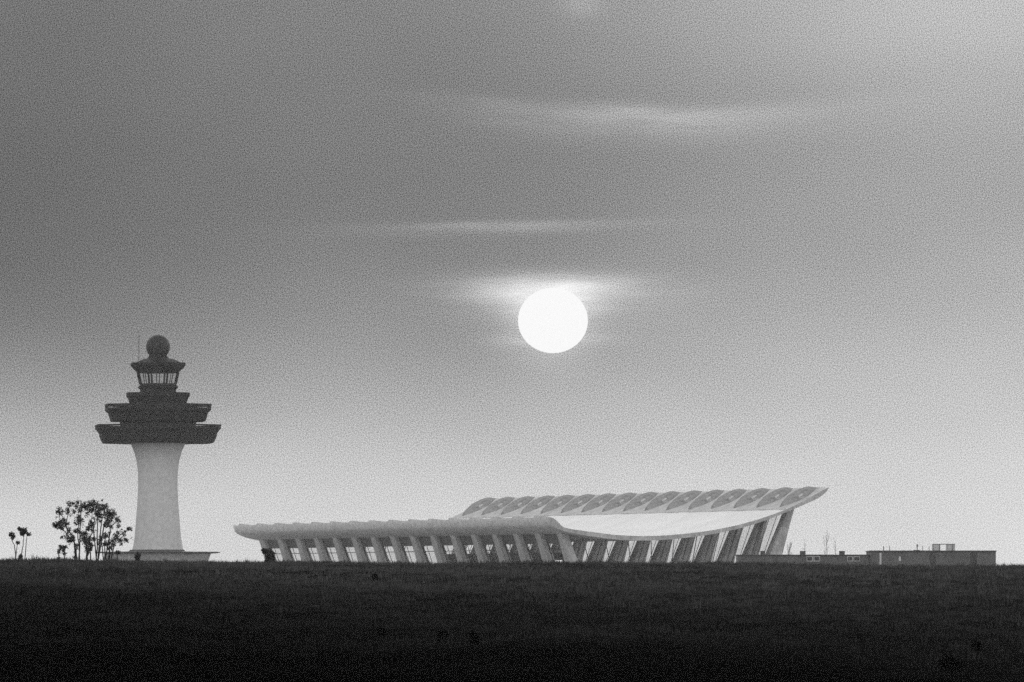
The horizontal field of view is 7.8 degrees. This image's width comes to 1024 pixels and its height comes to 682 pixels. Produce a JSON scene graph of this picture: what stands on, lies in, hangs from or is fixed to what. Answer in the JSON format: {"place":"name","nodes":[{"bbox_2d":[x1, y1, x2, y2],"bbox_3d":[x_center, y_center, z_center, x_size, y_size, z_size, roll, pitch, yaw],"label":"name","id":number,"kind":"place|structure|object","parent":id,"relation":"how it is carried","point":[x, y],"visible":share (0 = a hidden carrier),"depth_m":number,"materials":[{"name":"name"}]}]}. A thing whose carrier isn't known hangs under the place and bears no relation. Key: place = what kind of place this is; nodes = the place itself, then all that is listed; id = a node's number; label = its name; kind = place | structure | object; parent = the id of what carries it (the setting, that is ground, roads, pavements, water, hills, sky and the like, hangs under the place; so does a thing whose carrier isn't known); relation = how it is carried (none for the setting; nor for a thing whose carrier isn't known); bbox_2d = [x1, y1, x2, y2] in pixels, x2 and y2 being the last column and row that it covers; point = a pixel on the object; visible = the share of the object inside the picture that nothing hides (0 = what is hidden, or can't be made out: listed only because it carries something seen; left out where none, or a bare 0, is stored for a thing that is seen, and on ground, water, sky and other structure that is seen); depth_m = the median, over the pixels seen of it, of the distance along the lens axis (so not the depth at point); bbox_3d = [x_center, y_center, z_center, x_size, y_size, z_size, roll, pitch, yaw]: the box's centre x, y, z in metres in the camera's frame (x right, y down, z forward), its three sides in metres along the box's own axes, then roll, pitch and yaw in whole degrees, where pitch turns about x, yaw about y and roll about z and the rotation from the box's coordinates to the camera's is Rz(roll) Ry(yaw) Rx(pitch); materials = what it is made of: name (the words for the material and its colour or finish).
{"place":"outdoors","nodes":[
{"label":"outdoors","id":0,"kind":"place"},
{"bbox_2d":[0,555,1023,681],"bbox_3d":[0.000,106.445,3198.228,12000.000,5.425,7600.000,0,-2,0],"label":"ground","id":1,"kind":"structure","parent":0,"point":[546,659],"depth_m":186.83,"materials":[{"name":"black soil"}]},
{"bbox_2d":[8,531,19,558],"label":"sapling","id":2,"kind":"object","parent":1,"relation":"on","point":[13,536],"visible":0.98,"depth_m":451.57,"materials":[{"name":"black plant"}]},
{"bbox_2d":[17,526,31,558],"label":"sapling","id":3,"kind":"object","parent":1,"relation":"on","point":[23,531],"visible":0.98,"depth_m":452.08,"materials":[{"name":"black plant"}]},
{"bbox_2d":[57,545,61,557],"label":"sapling","id":4,"kind":"object","parent":1,"relation":"on","point":[59,550],"visible":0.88,"depth_m":451.40,"materials":[{"name":"black plant"}]},
{"bbox_2d":[60,545,68,558],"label":"sapling","id":5,"kind":"object","parent":1,"relation":"on","point":[63,550],"visible":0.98,"depth_m":450.97,"materials":[{"name":"black plant"}]},
{"bbox_2d":[52,499,104,559],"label":"broadleaf tree","id":6,"kind":"object","parent":1,"relation":"on","point":[76,522],"visible":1,"depth_m":451.72,"materials":[{"name":"black plant"}]},
{"bbox_2d":[92,499,121,560],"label":"broadleaf tree","id":7,"kind":"object","parent":1,"relation":"on","point":[109,515],"visible":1,"depth_m":453.48,"materials":[{"name":"black plant"}]},
{"bbox_2d":[97,525,132,559],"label":"broadleaf tree","id":8,"kind":"object","parent":1,"relation":"on","point":[113,541],"visible":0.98,"depth_m":451.16,"materials":[{"name":"black plant"}]},
{"bbox_2d":[134,551,141,561],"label":"shrub","id":9,"kind":"object","parent":1,"relation":"on","point":[138,555],"visible":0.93,"depth_m":451.47,"materials":[{"name":"black plant"}]},
{"bbox_2d":[260,548,275,562],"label":"shrub","id":10,"kind":"object","parent":1,"relation":"on","point":[269,555],"visible":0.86,"depth_m":451.18,"materials":[{"name":"black plant"}]},
{"bbox_2d":[372,572,378,579],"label":"bush","id":11,"kind":"object","parent":1,"relation":"on","point":[374,577],"visible":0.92,"depth_m":304.30,"materials":[{"name":"black plant"}]},
{"bbox_2d":[376,626,387,636],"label":"bush","id":12,"kind":"object","parent":1,"relation":"on","point":[382,631],"visible":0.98,"depth_m":187.91,"materials":[{"name":"black plant"}]},
{"bbox_2d":[435,628,449,642],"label":"bush","id":13,"kind":"object","parent":1,"relation":"on","point":[441,633],"visible":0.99,"depth_m":177.84,"materials":[{"name":"black plant"}]},
{"bbox_2d":[468,630,481,648],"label":"bush","id":14,"kind":"object","parent":1,"relation":"on","point":[475,638],"visible":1,"depth_m":171.27,"materials":[{"name":"black plant"}]},
{"bbox_2d":[736,551,869,565],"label":"service building","id":15,"kind":"structure","parent":1,"relation":"on","point":[840,558],"depth_m":1439.41,"materials":[{"name":"concrete"}]},
{"bbox_2d":[806,556,812,560],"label":"window","id":16,"kind":"structure","parent":15,"relation":"in","point":[808,558],"depth_m":1439.33,"materials":[{"name":"glass"}]},
{"bbox_2d":[814,556,819,560],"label":"window","id":17,"kind":"structure","parent":15,"relation":"in","point":[816,558],"depth_m":1439.33,"materials":[{"name":"glass"}]},
{"bbox_2d":[847,556,852,560],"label":"window","id":18,"kind":"structure","parent":15,"relation":"in","point":[849,558],"depth_m":1439.33,"materials":[{"name":"glass"}]},
{"bbox_2d":[853,556,859,560],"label":"window","id":19,"kind":"structure","parent":15,"relation":"in","point":[855,558],"depth_m":1439.33,"materials":[{"name":"glass"}]},
{"bbox_2d":[866,544,996,566],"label":"plant building","id":20,"kind":"structure","parent":1,"relation":"on","point":[917,557],"depth_m":1437.41,"materials":[{"name":"brick"}]},
{"bbox_2d":[930,553,935,564],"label":"door","id":21,"kind":"structure","parent":20,"relation":"in","point":[932,555],"depth_m":1437.22,"materials":[{"name":"grey metal"}]},
{"bbox_2d":[970,553,976,564],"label":"door","id":22,"kind":"structure","parent":20,"relation":"in","point":[973,556],"depth_m":1437.22,"materials":[{"name":"grey metal"}]},
{"bbox_2d":[939,651,968,672],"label":"bush","id":23,"kind":"object","parent":1,"relation":"on","point":[950,664],"visible":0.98,"depth_m":155.29,"materials":[{"name":"black plant"}]},
{"bbox_2d":[971,640,983,649],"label":"bush","id":24,"kind":"object","parent":1,"relation":"on","point":[976,645],"visible":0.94,"depth_m":172.78,"materials":[{"name":"black plant"}]},
{"bbox_2d":[0,0,1023,565],"label":"sky","id":25,"kind":"structure","parent":0,"point":[788,234],"materials":[{"name":"grey"}]},
{"bbox_2d":[518,288,587,352],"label":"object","id":26,"kind":"object","parent":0,"point":[552,320],"visible":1,"depth_m":59841.39,"materials":[{"name":"white"}]},
{"label":"apron","id":27,"kind":"structure","parent":0,"visible":0},
{"bbox_2d":[95,335,220,561],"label":"control tower","id":28,"kind":"structure","parent":27,"relation":"on","point":[157,429],"depth_m":1794.72,"materials":[{"name":"concrete"}]},
{"bbox_2d":[137,372,179,383],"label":"cab window","id":29,"kind":"structure","parent":28,"relation":"in","point":[138,374],"depth_m":1799.16,"materials":[{"name":"grey glass"}]},
{"bbox_2d":[233,486,828,563],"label":"terminal building","id":30,"kind":"structure","parent":27,"relation":"on","point":[542,524],"depth_m":1554.18,"materials":[{"name":"concrete"}]},
{"bbox_2d":[267,540,280,560],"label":"window","id":31,"kind":"structure","parent":30,"relation":"in","point":[273,544],"depth_m":1655.85,"materials":[{"name":"grey glass"}]},
{"bbox_2d":[285,539,298,559],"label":"window","id":32,"kind":"structure","parent":30,"relation":"in","point":[291,543],"depth_m":1644.57,"materials":[{"name":"grey glass"}]},
{"bbox_2d":[304,539,315,560],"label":"window","id":33,"kind":"structure","parent":30,"relation":"in","point":[309,543],"depth_m":1633.36,"materials":[{"name":"grey glass"}]},
{"bbox_2d":[322,539,334,559],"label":"window","id":34,"kind":"structure","parent":30,"relation":"in","point":[328,543],"depth_m":1621.84,"materials":[{"name":"grey glass"}]},
{"bbox_2d":[341,538,354,559],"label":"window","id":35,"kind":"structure","parent":30,"relation":"in","point":[347,542],"depth_m":1610.40,"materials":[{"name":"grey glass"}]},
{"bbox_2d":[360,538,374,561],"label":"window","id":36,"kind":"structure","parent":30,"relation":"in","point":[366,542],"depth_m":1599.04,"materials":[{"name":"grey glass"}]},
{"bbox_2d":[379,537,393,561],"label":"window","id":37,"kind":"structure","parent":30,"relation":"in","point":[385,542],"depth_m":1587.76,"materials":[{"name":"grey glass"}]},
{"bbox_2d":[399,537,413,561],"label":"window","id":38,"kind":"structure","parent":30,"relation":"in","point":[405,541],"depth_m":1576.17,"materials":[{"name":"grey glass"}]},
{"bbox_2d":[419,537,433,563],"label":"window","id":39,"kind":"structure","parent":30,"relation":"in","point":[425,541],"depth_m":1565.05,"materials":[{"name":"grey glass"}]},
{"bbox_2d":[439,536,453,561],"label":"window","id":40,"kind":"structure","parent":30,"relation":"in","point":[444,540],"depth_m":1553.63,"materials":[{"name":"grey glass"}]},
{"bbox_2d":[459,536,474,562],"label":"window","id":41,"kind":"structure","parent":30,"relation":"in","point":[465,540],"depth_m":1542.29,"materials":[{"name":"grey glass"}]},
{"bbox_2d":[480,535,496,560],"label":"window","id":42,"kind":"structure","parent":30,"relation":"in","point":[486,539],"depth_m":1530.66,"materials":[{"name":"grey glass"}]},
{"bbox_2d":[501,535,518,561],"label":"window","id":43,"kind":"structure","parent":30,"relation":"in","point":[507,539],"depth_m":1519.49,"materials":[{"name":"grey glass"}]},
{"bbox_2d":[523,534,538,560],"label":"window","id":44,"kind":"structure","parent":30,"relation":"in","point":[530,538],"depth_m":1508.04,"materials":[{"name":"grey glass"}]},
{"bbox_2d":[544,534,561,558],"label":"window","id":45,"kind":"structure","parent":30,"relation":"in","point":[550,538],"depth_m":1496.30,"materials":[{"name":"grey glass"}]},
{"bbox_2d":[576,542,591,559],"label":"window","id":46,"kind":"structure","parent":30,"relation":"in","point":[581,542],"depth_m":1603.34,"materials":[{"name":"grey glass"}]},
{"bbox_2d":[596,541,613,561],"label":"window","id":47,"kind":"structure","parent":30,"relation":"in","point":[602,541],"depth_m":1592.03,"materials":[{"name":"grey glass"}]},
{"bbox_2d":[617,541,634,562],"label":"window","id":48,"kind":"structure","parent":30,"relation":"in","point":[623,541],"depth_m":1580.41,"materials":[{"name":"grey glass"}]},
{"bbox_2d":[638,540,656,562],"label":"window","id":49,"kind":"structure","parent":30,"relation":"in","point":[656,540],"depth_m":1569.26,"materials":[{"name":"grey glass"}]},
{"bbox_2d":[659,539,678,562],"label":"window","id":50,"kind":"structure","parent":30,"relation":"in","point":[678,539],"depth_m":1557.81,"materials":[{"name":"grey glass"}]},
{"bbox_2d":[582,521,763,561],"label":"columns","id":51,"kind":"structure","parent":30,"relation":"in","point":[763,521],"depth_m":1498.49,"materials":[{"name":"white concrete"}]},
{"bbox_2d":[682,536,701,560],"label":"window","id":52,"kind":"structure","parent":30,"relation":"in","point":[701,536],"depth_m":1546.44,"materials":[{"name":"glass"}]},
{"bbox_2d":[704,532,725,561],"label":"window","id":53,"kind":"structure","parent":30,"relation":"in","point":[725,532],"depth_m":1534.78,"materials":[{"name":"glass"}]},
{"bbox_2d":[727,525,750,561],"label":"window","id":54,"kind":"structure","parent":30,"relation":"in","point":[750,525],"depth_m":1523.95,"materials":[{"name":"glass"}]},
{"bbox_2d":[751,516,776,554],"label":"window","id":55,"kind":"structure","parent":30,"relation":"in","point":[776,516],"depth_m":1512.64,"materials":[{"name":"glass"}]}
]}

